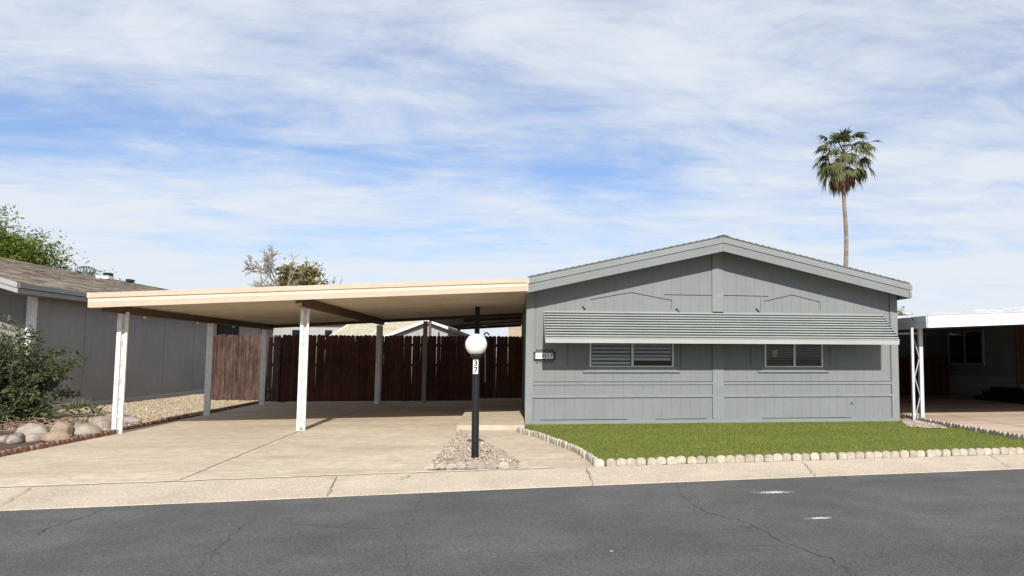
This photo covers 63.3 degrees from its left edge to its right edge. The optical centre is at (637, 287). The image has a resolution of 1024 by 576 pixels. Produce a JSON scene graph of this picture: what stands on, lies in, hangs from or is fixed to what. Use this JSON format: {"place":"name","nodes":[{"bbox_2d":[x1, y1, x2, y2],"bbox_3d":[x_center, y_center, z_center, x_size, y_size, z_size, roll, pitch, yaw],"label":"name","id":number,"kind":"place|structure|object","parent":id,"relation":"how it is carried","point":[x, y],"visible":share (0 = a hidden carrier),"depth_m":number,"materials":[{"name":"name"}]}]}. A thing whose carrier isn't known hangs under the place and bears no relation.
{"place":"outdoors","nodes":[
{"label":"outdoors","id":0,"kind":"place"},
{"bbox_2d":[0,404,249,450],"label":"side bed ground","id":1,"kind":"structure","parent":0,"point":[6,446],"depth_m":12.84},
{"bbox_2d":[3,432,25,443],"bbox_3d":[-9.744,2.347,12.769,0.236,0.162,0.349,0,-5,-3],"label":"boulder","id":2,"kind":"object","parent":1,"relation":"on","point":[16,438],"visible":1,"depth_m":12.68,"materials":[{"name":"stone"}]},
{"bbox_2d":[15,423,49,434],"bbox_3d":[-10.193,2.393,13.780,0.535,0.247,0.406,1,-5,-8],"label":"boulder","id":3,"kind":"object","parent":1,"relation":"on","point":[27,428],"visible":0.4,"depth_m":13.64,"materials":[{"name":"stone"}]},
{"bbox_2d":[25,433,44,441],"bbox_3d":[-9.667,2.381,13.019,0.388,0.136,0.316,0,-5,-3],"label":"boulder","id":4,"kind":"object","parent":1,"relation":"on","point":[34,437],"visible":0.73,"depth_m":12.93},
{"bbox_2d":[0,410,86,432],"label":"dead twigs","id":5,"kind":"object","parent":1,"relation":"on","point":[42,418],"visible":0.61,"depth_m":14.99,"materials":[{"name":"plant"}]},
{"bbox_2d":[0,312,109,426],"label":"shrub","id":6,"kind":"object","parent":1,"relation":"on","point":[22,389],"visible":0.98,"depth_m":16.06,"materials":[{"name":"green plant"}]},
{"bbox_2d":[41,430,70,441],"bbox_3d":[-9.388,2.373,13.146,0.482,0.177,0.339,0,-5,2],"label":"boulder","id":7,"kind":"object","parent":1,"relation":"on","point":[55,435],"visible":0.75,"depth_m":13.05,"materials":[{"name":"stone"}]},
{"bbox_2d":[50,421,73,435],"bbox_3d":[-9.817,2.401,13.921,0.312,0.251,0.318,0,-5,-4],"label":"boulder","id":8,"kind":"object","parent":1,"relation":"on","point":[65,426],"visible":0.52,"depth_m":13.84,"materials":[{"name":"stone"}]},
{"bbox_2d":[73,423,102,434],"bbox_3d":[-9.652,2.451,14.214,0.569,0.198,0.394,1,-5,-8],"label":"boulder","id":9,"kind":"object","parent":1,"relation":"on","point":[84,428],"visible":0.66,"depth_m":14.11,"materials":[{"name":"stone"}]},
{"bbox_2d":[89,416,111,430],"bbox_3d":[-9.864,2.486,14.977,0.337,0.258,0.294,-1,-5,16],"label":"boulder","id":10,"kind":"object","parent":1,"relation":"on","point":[102,422],"visible":0.56,"depth_m":14.91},
{"bbox_2d":[3,394,258,430],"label":"gravel","id":11,"kind":"structure","parent":1,"relation":"on","point":[146,410],"depth_m":20.59,"materials":[{"name":"gravel"}]},
{"bbox_2d":[123,414,141,424],"bbox_3d":[-10.131,2.604,16.171,0.665,0.216,0.341,0,-5,8],"label":"boulder","id":12,"kind":"object","parent":1,"relation":"on","point":[130,419],"visible":0.42,"depth_m":16.06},
{"bbox_2d":[0,401,597,487],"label":"driveway","id":13,"kind":"structure","parent":0,"point":[267,439],"depth_m":12.39,"materials":[{"name":"concrete"}]},
{"bbox_2d":[0,450,8,456],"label":"edging stone","id":14,"kind":"object","parent":13,"relation":"on","point":[4,452],"visible":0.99,"depth_m":11.27,"materials":[{"name":"brick"}]},
{"bbox_2d":[87,278,528,433],"bbox_3d":[-6.494,1.556,19.527,7.555,2.917,10.180,1,-5,-8],"label":"carport","id":15,"kind":"object","parent":13,"relation":"on","point":[302,307],"visible":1,"depth_m":16.19,"materials":[{"name":"beige metal"}]},
{"bbox_2d":[280,334,522,401],"bbox_3d":[-7.138,2.464,25.078,7.148,2.030,0.180,1,-5,-10],"label":"wooden fence","id":16,"kind":"object","parent":13,"relation":"on","point":[345,371],"visible":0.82,"depth_m":24.97,"materials":[{"name":"wood"}]},
{"bbox_2d":[424,463,433,469],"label":"edging stone","id":17,"kind":"object","parent":13,"relation":"on","point":[429,466],"visible":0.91,"depth_m":10.06,"materials":[{"name":"stone"}]},
{"bbox_2d":[484,332,488,394],"bbox_3d":[-4.640,2.413,24.977,0.179,2.130,0.043,1,-5,-8],"label":"garden hook","id":18,"kind":"object","parent":13,"relation":"on","point":[485,364],"visible":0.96,"depth_m":24.96,"materials":[{"name":"black metal"}]},
{"bbox_2d":[457,398,523,429],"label":"entry slab","id":19,"kind":"structure","parent":13,"relation":"on","point":[500,413],"depth_m":18.00,"materials":[{"name":"concrete"}]},
{"bbox_2d":[325,320,469,375],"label":"straw roof house","id":20,"kind":"structure","parent":0,"point":[410,328],"depth_m":32.78,"materials":[{"name":"beige"}]},
{"bbox_2d":[427,429,519,469],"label":"gravel bed ground","id":21,"kind":"structure","parent":0,"point":[470,460],"depth_m":11.11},
{"bbox_2d":[446,463,455,469],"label":"edging stone","id":22,"kind":"object","parent":21,"relation":"on","point":[449,466],"visible":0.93,"depth_m":10.08,"materials":[{"name":"stone"}]},
{"bbox_2d":[456,463,465,469],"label":"edging stone","id":23,"kind":"object","parent":21,"relation":"on","point":[460,466],"visible":0.92,"depth_m":10.08,"materials":[{"name":"stone"}]},
{"bbox_2d":[467,463,476,469],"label":"edging stone","id":24,"kind":"object","parent":21,"relation":"on","point":[472,466],"visible":0.93,"depth_m":10.10,"materials":[{"name":"stone"}]},
{"bbox_2d":[465,334,486,457],"bbox_3d":[-2.221,1.488,11.161,0.296,1.723,0.296,1,-5,-8],"label":"post lamp","id":25,"kind":"object","parent":21,"relation":"on","point":[476,345],"visible":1,"depth_m":11.11,"materials":[{"name":"metal"}]},
{"bbox_2d":[477,462,486,468],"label":"edging stone","id":26,"kind":"object","parent":21,"relation":"on","point":[482,465],"visible":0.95,"depth_m":10.12,"materials":[{"name":"concrete"}]},
{"bbox_2d":[487,462,496,468],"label":"edging stone","id":27,"kind":"object","parent":21,"relation":"on","point":[491,465],"visible":0.91,"depth_m":10.14,"materials":[{"name":"stone"}]},
{"bbox_2d":[499,462,508,468],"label":"edging stone","id":28,"kind":"object","parent":21,"relation":"on","point":[503,465],"visible":0.92,"depth_m":10.16,"materials":[{"name":"concrete"}]},
{"bbox_2d":[509,463,517,467],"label":"edging stone","id":29,"kind":"object","parent":21,"relation":"on","point":[513,465],"visible":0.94,"depth_m":10.18,"materials":[{"name":"concrete"}]},
{"bbox_2d":[518,462,527,467],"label":"edging stone","id":30,"kind":"object","parent":21,"relation":"on","point":[522,464],"visible":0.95,"depth_m":10.19,"materials":[{"name":"concrete"}]},
{"bbox_2d":[0,469,1023,575],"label":"road","id":31,"kind":"structure","parent":0,"point":[964,523],"depth_m":6.88,"materials":[{"name":"asphalt"}]},
{"bbox_2d":[0,454,1023,510],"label":"kerb","id":32,"kind":"structure","parent":31,"relation":"on","point":[35,497],"depth_m":9.41,"materials":[{"name":"concrete"}]},
{"bbox_2d":[0,0,1023,350],"label":"sky","id":33,"kind":"structure","parent":0,"point":[173,143],"materials":[{"name":"blue"}]},
{"bbox_2d":[509,325,521,336],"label":"tan roof house","id":34,"kind":"structure","parent":0,"point":[515,331],"depth_m":44.86,"materials":[{"name":"paint"}]},
{"bbox_2d":[255,393,925,465],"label":"yard ground","id":35,"kind":"structure","parent":0,"point":[381,401],"depth_m":25.25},
{"bbox_2d":[0,204,95,270],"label":"mesquite tree","id":36,"kind":"object","parent":35,"relation":"on","point":[14,246],"visible":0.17,"depth_m":36.06,"materials":[{"name":"green plant"}]},
{"bbox_2d":[59,261,120,279],"bbox_3d":[-25.874,1.625,38.415,2.835,5.892,2.978,1,-5,-8],"label":"tree","id":37,"kind":"object","parent":35,"relation":"on","point":[97,273],"visible":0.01,"depth_m":38.82,"materials":[{"name":"green plant"}]},
{"bbox_2d":[0,257,260,409],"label":"neighbour house","id":38,"kind":"structure","parent":35,"relation":"on","point":[166,357],"depth_m":22.35,"materials":[{"name":"grey wood"}]},
{"bbox_2d":[217,324,238,336],"bbox_3d":[-15.915,1.617,31.758,0.038,0.580,2.350,1,-5,-8],"label":"window","id":39,"kind":"structure","parent":38,"relation":"in","point":[221,329],"depth_m":31.59,"materials":[{"name":"glass"}]},
{"bbox_2d":[211,334,282,401],"bbox_3d":[-11.832,2.412,24.666,2.230,2.038,0.186,0,-5,5],"label":"wooden fence","id":40,"kind":"object","parent":35,"relation":"on","point":[243,367],"visible":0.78,"depth_m":24.58,"materials":[{"name":"wood"}]},
{"bbox_2d":[242,245,308,286],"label":"bare tree","id":41,"kind":"object","parent":35,"relation":"on","point":[267,269],"visible":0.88,"depth_m":42.50,"materials":[{"name":"plant"}]},
{"bbox_2d":[254,257,342,286],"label":"olive tree","id":42,"kind":"object","parent":35,"relation":"on","point":[308,274],"visible":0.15,"depth_m":44.03,"materials":[{"name":"green plant"}]},
{"bbox_2d":[261,324,346,372],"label":"house","id":43,"kind":"structure","parent":35,"relation":"on","point":[322,330],"depth_m":36.61,"materials":[{"name":"white"}]},
{"bbox_2d":[292,330,299,335],"bbox_3d":[-15.254,2.290,36.482,0.350,0.830,0.060,1,-5,-8],"label":"window","id":44,"kind":"structure","parent":43,"relation":"in","point":[294,332],"depth_m":36.48,"materials":[{"name":"black glass"}]},
{"bbox_2d":[325,330,331,340],"bbox_3d":[-13.894,2.311,36.683,0.300,0.830,0.060,1,-5,-8],"label":"window","id":45,"kind":"structure","parent":43,"relation":"in","point":[327,332],"depth_m":36.67,"materials":[{"name":"black glass"}]},
{"bbox_2d":[428,316,521,343],"bbox_3d":[-5.771,2.417,29.586,3.089,2.885,7.640,1,-5,-8],"label":"patio cover","id":46,"kind":"object","parent":35,"relation":"on","point":[487,322],"visible":0.56,"depth_m":30.20,"materials":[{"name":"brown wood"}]},
{"bbox_2d":[594,459,603,466],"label":"edging stone","id":47,"kind":"object","parent":35,"relation":"on","point":[598,462],"visible":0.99,"depth_m":10.41,"materials":[{"name":"beige concrete"}]},
{"bbox_2d":[606,458,615,465],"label":"edging stone","id":48,"kind":"object","parent":35,"relation":"on","point":[610,462],"visible":1,"depth_m":10.47,"materials":[{"name":"beige concrete"}]},
{"bbox_2d":[616,458,625,465],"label":"edging stone","id":49,"kind":"object","parent":35,"relation":"on","point":[620,461],"visible":0.99,"depth_m":10.49,"materials":[{"name":"beige concrete"}]},
{"bbox_2d":[626,458,635,465],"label":"edging stone","id":50,"kind":"object","parent":35,"relation":"on","point":[631,461],"visible":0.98,"depth_m":10.51,"materials":[{"name":"beige concrete"}]},
{"bbox_2d":[636,457,645,464],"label":"edging stone","id":51,"kind":"object","parent":35,"relation":"on","point":[640,461],"visible":1,"depth_m":10.56,"materials":[{"name":"beige concrete"}]},
{"bbox_2d":[647,458,656,464],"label":"edging stone","id":52,"kind":"object","parent":35,"relation":"on","point":[651,461],"visible":0.99,"depth_m":10.57,"materials":[{"name":"beige concrete"}]},
{"bbox_2d":[656,457,665,464],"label":"edging stone","id":53,"kind":"object","parent":35,"relation":"on","point":[661,460],"visible":1,"depth_m":10.62,"materials":[{"name":"beige concrete"}]},
{"bbox_2d":[666,456,676,464],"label":"edging stone","id":54,"kind":"object","parent":35,"relation":"on","point":[671,460],"visible":0.99,"depth_m":10.63,"materials":[{"name":"beige concrete"}]},
{"bbox_2d":[676,456,685,463],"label":"edging stone","id":55,"kind":"object","parent":35,"relation":"on","point":[681,459],"visible":1,"depth_m":10.69,"materials":[{"name":"beige concrete"}]},
{"bbox_2d":[687,456,696,463],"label":"edging stone","id":56,"kind":"object","parent":35,"relation":"on","point":[691,460],"visible":0.98,"depth_m":10.71,"materials":[{"name":"beige concrete"}]},
{"bbox_2d":[696,456,705,463],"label":"edging stone","id":57,"kind":"object","parent":35,"relation":"on","point":[701,459],"visible":1,"depth_m":10.74,"materials":[{"name":"beige concrete"}]},
{"bbox_2d":[706,456,715,462],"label":"edging stone","id":58,"kind":"object","parent":35,"relation":"on","point":[710,459],"visible":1,"depth_m":10.75,"materials":[{"name":"beige concrete"}]},
{"bbox_2d":[521,234,911,424],"bbox_3d":[0.550,1.575,25.584,8.240,3.953,18.265,1,-5,-8],"label":"mobile home","id":59,"kind":"object","parent":35,"relation":"on","point":[722,328],"visible":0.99,"depth_m":17.27,"materials":[{"name":"grey"}]},
{"bbox_2d":[533,349,554,361],"bbox_3d":[-1.915,1.394,16.785,0.455,0.274,0.020,1,-5,-8],"label":"house number sign","id":60,"kind":"object","parent":59,"relation":"attached to","point":[544,355],"visible":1,"depth_m":16.78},
{"bbox_2d":[589,343,673,366],"bbox_3d":[-0.159,1.207,17.386,1.778,0.945,0.638,1,-5,-8],"label":"window","id":61,"kind":"structure","parent":59,"relation":"in","point":[601,354],"depth_m":17.55,"materials":[{"name":"glass"}]},
{"bbox_2d":[764,344,822,366],"bbox_3d":[3.326,1.259,17.890,1.305,0.945,0.660,1,-5,-8],"label":"window","id":62,"kind":"structure","parent":59,"relation":"in","point":[775,355],"depth_m":17.70,"materials":[{"name":"glass"}]},
{"bbox_2d":[716,455,725,462],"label":"edging stone","id":63,"kind":"object","parent":35,"relation":"on","point":[720,458],"visible":0.99,"depth_m":10.81,"materials":[{"name":"stone"}]},
{"bbox_2d":[726,455,734,462],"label":"edging stone","id":64,"kind":"object","parent":35,"relation":"on","point":[730,458],"visible":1,"depth_m":10.83,"materials":[{"name":"beige concrete"}]},
{"bbox_2d":[735,455,744,461],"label":"edging stone","id":65,"kind":"object","parent":35,"relation":"on","point":[739,458],"visible":1,"depth_m":10.86,"materials":[{"name":"beige concrete"}]},
{"bbox_2d":[745,454,753,461],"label":"edging stone","id":66,"kind":"object","parent":35,"relation":"on","point":[749,457],"visible":1,"depth_m":10.90,"materials":[{"name":"stone"}]},
{"bbox_2d":[754,454,763,461],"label":"edging stone","id":67,"kind":"object","parent":35,"relation":"on","point":[758,457],"visible":0.99,"depth_m":10.93,"materials":[{"name":"stone"}]},
{"bbox_2d":[764,454,772,461],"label":"edging stone","id":68,"kind":"object","parent":35,"relation":"on","point":[768,457],"visible":1,"depth_m":10.95,"materials":[{"name":"beige concrete"}]},
{"bbox_2d":[782,453,790,460],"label":"edging stone","id":69,"kind":"object","parent":35,"relation":"on","point":[786,456],"visible":0.99,"depth_m":11.04,"materials":[{"name":"stone"}]},
{"bbox_2d":[791,453,800,460],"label":"edging stone","id":70,"kind":"object","parent":35,"relation":"on","point":[796,456],"visible":1,"depth_m":11.06,"materials":[{"name":"stone"}]},
{"bbox_2d":[801,453,809,460],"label":"edging stone","id":71,"kind":"object","parent":35,"relation":"on","point":[805,456],"visible":0.97,"depth_m":11.10,"materials":[{"name":"stone"}]},
{"bbox_2d":[810,453,819,459],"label":"edging stone","id":72,"kind":"object","parent":35,"relation":"on","point":[814,456],"visible":1,"depth_m":11.13,"materials":[{"name":"beige concrete"}]},
{"bbox_2d":[819,452,828,459],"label":"edging stone","id":73,"kind":"object","parent":35,"relation":"on","point":[823,456],"visible":1,"depth_m":11.15,"materials":[{"name":"beige concrete"}]},
{"bbox_2d":[828,452,836,459],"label":"edging stone","id":74,"kind":"object","parent":35,"relation":"on","point":[832,455],"visible":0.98,"depth_m":11.21,"materials":[{"name":"stone"}]},
{"bbox_2d":[837,452,846,458],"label":"edging stone","id":75,"kind":"object","parent":35,"relation":"on","point":[841,455],"visible":1,"depth_m":11.23,"materials":[{"name":"stone"}]},
{"bbox_2d":[810,125,879,266],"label":"palm tree","id":76,"kind":"object","parent":35,"relation":"on","point":[844,178],"visible":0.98,"depth_m":63.52,"materials":[{"name":"plant"}]},
{"bbox_2d":[846,452,854,458],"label":"edging stone","id":77,"kind":"object","parent":35,"relation":"on","point":[850,455],"visible":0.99,"depth_m":11.26,"materials":[{"name":"beige concrete"}]},
{"bbox_2d":[855,451,863,458],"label":"edging stone","id":78,"kind":"object","parent":35,"relation":"on","point":[859,454],"visible":1,"depth_m":11.29,"materials":[{"name":"stone"}]},
{"bbox_2d":[864,451,873,458],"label":"edging stone","id":79,"kind":"object","parent":35,"relation":"on","point":[868,454],"visible":1,"depth_m":11.32,"materials":[{"name":"beige concrete"}]},
{"bbox_2d":[873,451,881,457],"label":"edging stone","id":80,"kind":"object","parent":35,"relation":"on","point":[877,454],"visible":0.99,"depth_m":11.35,"materials":[{"name":"stone"}]},
{"bbox_2d":[881,451,890,457],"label":"edging stone","id":81,"kind":"object","parent":35,"relation":"on","point":[886,454],"visible":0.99,"depth_m":11.39,"materials":[{"name":"beige concrete"}]},
{"bbox_2d":[890,451,899,457],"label":"edging stone","id":82,"kind":"object","parent":35,"relation":"on","point":[894,454],"visible":0.98,"depth_m":11.42,"materials":[{"name":"beige concrete"}]},
{"bbox_2d":[899,450,908,457],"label":"edging stone","id":83,"kind":"object","parent":35,"relation":"on","point":[903,453],"visible":0.99,"depth_m":11.45,"materials":[{"name":"stone"}]},
{"bbox_2d":[897,306,912,315],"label":"tree","id":84,"kind":"object","parent":35,"relation":"on","point":[900,312],"visible":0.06,"depth_m":63.43,"materials":[{"name":"green plant"}]},
{"bbox_2d":[898,334,926,358],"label":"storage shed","id":85,"kind":"structure","parent":35,"relation":"on","point":[904,347],"depth_m":32.45,"materials":[{"name":"black"}]},
{"bbox_2d":[908,450,917,456],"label":"edging stone","id":86,"kind":"object","parent":35,"relation":"on","point":[913,453],"visible":1,"depth_m":11.49,"materials":[{"name":"stone"}]},
{"bbox_2d":[917,450,924,456],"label":"edging stone","id":87,"kind":"object","parent":35,"relation":"on","point":[921,453],"visible":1,"depth_m":11.52,"materials":[{"name":"beige concrete"}]},
{"bbox_2d":[926,449,934,456],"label":"edging stone","id":88,"kind":"object","parent":35,"relation":"on","point":[930,453],"visible":1,"depth_m":11.53,"materials":[{"name":"beige concrete"}]},
{"bbox_2d":[934,449,941,455],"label":"edging stone","id":89,"kind":"object","parent":35,"relation":"on","point":[937,452],"visible":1,"depth_m":11.60,"materials":[{"name":"beige concrete"}]},
{"bbox_2d":[941,449,950,455],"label":"edging stone","id":90,"kind":"object","parent":35,"relation":"on","point":[945,452],"visible":0.98,"depth_m":11.63,"materials":[{"name":"stone"}]},
{"bbox_2d":[951,448,960,455],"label":"edging stone","id":91,"kind":"object","parent":35,"relation":"on","point":[955,452],"visible":1,"depth_m":11.64,"materials":[{"name":"beige concrete"}]},
{"bbox_2d":[898,312,1023,396],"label":"neighbour home","id":92,"kind":"object","parent":35,"relation":"on","point":[983,359],"visible":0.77,"depth_m":28.72,"materials":[{"name":"painted siding"},{"name":"window glass"},{"name":"metal"}]},
{"bbox_2d":[947,329,984,364],"bbox_3d":[11.923,2.171,29.696,0.068,1.260,2.400,1,-5,-8],"label":"window","id":93,"kind":"structure","parent":92,"relation":"in","point":[964,347],"depth_m":29.60,"materials":[{"name":"black glass"}]},
{"bbox_2d":[1014,326,1023,387],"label":"door","id":94,"kind":"structure","parent":92,"relation":"in","point":[1018,330],"depth_m":26.41,"materials":[{"name":"brown wood"}]},
{"bbox_2d":[959,448,967,455],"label":"edging stone","id":95,"kind":"object","parent":35,"relation":"on","point":[963,452],"visible":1,"depth_m":11.69,"materials":[{"name":"stone"}]},
{"bbox_2d":[967,448,975,454],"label":"edging stone","id":96,"kind":"object","parent":35,"relation":"on","point":[971,451],"visible":1,"depth_m":11.72,"materials":[{"name":"beige concrete"}]},
{"bbox_2d":[975,448,983,454],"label":"edging stone","id":97,"kind":"object","parent":35,"relation":"on","point":[979,451],"visible":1,"depth_m":11.74,"materials":[{"name":"stone"}]},
{"bbox_2d":[983,448,991,454],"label":"edging stone","id":98,"kind":"object","parent":35,"relation":"on","point":[987,451],"visible":0.94,"depth_m":11.79,"materials":[{"name":"beige concrete"}]},
{"bbox_2d":[991,448,999,454],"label":"edging stone","id":99,"kind":"object","parent":35,"relation":"on","point":[995,451],"visible":0.98,"depth_m":11.82,"materials":[{"name":"stone"}]},
{"bbox_2d":[999,447,1008,454],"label":"edging stone","id":100,"kind":"object","parent":35,"relation":"on","point":[1003,450],"visible":1,"depth_m":11.85,"materials":[{"name":"stone"}]},
{"bbox_2d":[1008,447,1015,453],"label":"edging stone","id":101,"kind":"object","parent":35,"relation":"on","point":[1011,450],"visible":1,"depth_m":11.87,"materials":[{"name":"stone"}]},
{"bbox_2d":[1015,447,1023,453],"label":"edging stone","id":102,"kind":"object","parent":35,"relation":"on","point":[1019,450],"visible":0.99,"depth_m":11.91,"materials":[{"name":"stone"}]},
{"bbox_2d":[524,420,1023,464],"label":"lawn ground","id":103,"kind":"structure","parent":0,"point":[740,444],"depth_m":13.90,"materials":[{"name":"plant"}]},
{"bbox_2d":[772,453,781,460],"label":"edging stone","id":104,"kind":"object","parent":103,"relation":"on","point":[777,456],"visible":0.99,"depth_m":11.02,"materials":[{"name":"beige concrete"}]},
{"bbox_2d":[901,417,946,427],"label":"gravel","id":105,"kind":"structure","parent":0,"point":[909,422],"depth_m":16.81,"materials":[{"name":"gravel"}]},
{"bbox_2d":[899,394,1023,434],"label":"neighbour driveway","id":106,"kind":"structure","parent":0,"point":[989,415],"depth_m":21.26,"materials":[{"name":"concrete"}]},
{"bbox_2d":[898,357,949,394],"bbox_3d":[7.886,3.230,29.965,7.554,1.410,0.179,1,-5,-8],"label":"wooden fence","id":107,"kind":"object","parent":106,"relation":"on","point":[936,377],"visible":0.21,"depth_m":30.31,"materials":[{"name":"wood"}]},
{"bbox_2d":[897,307,1023,419],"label":"neighbour carport","id":108,"kind":"object","parent":106,"relation":"on","point":[979,318],"visible":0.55,"depth_m":17.99,"materials":[{"name":"white metal"}]},
{"bbox_2d":[974,387,1023,403],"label":"entry steps","id":109,"kind":"structure","parent":106,"relation":"on","point":[1006,394],"depth_m":26.23,"materials":[{"name":"black paint"}]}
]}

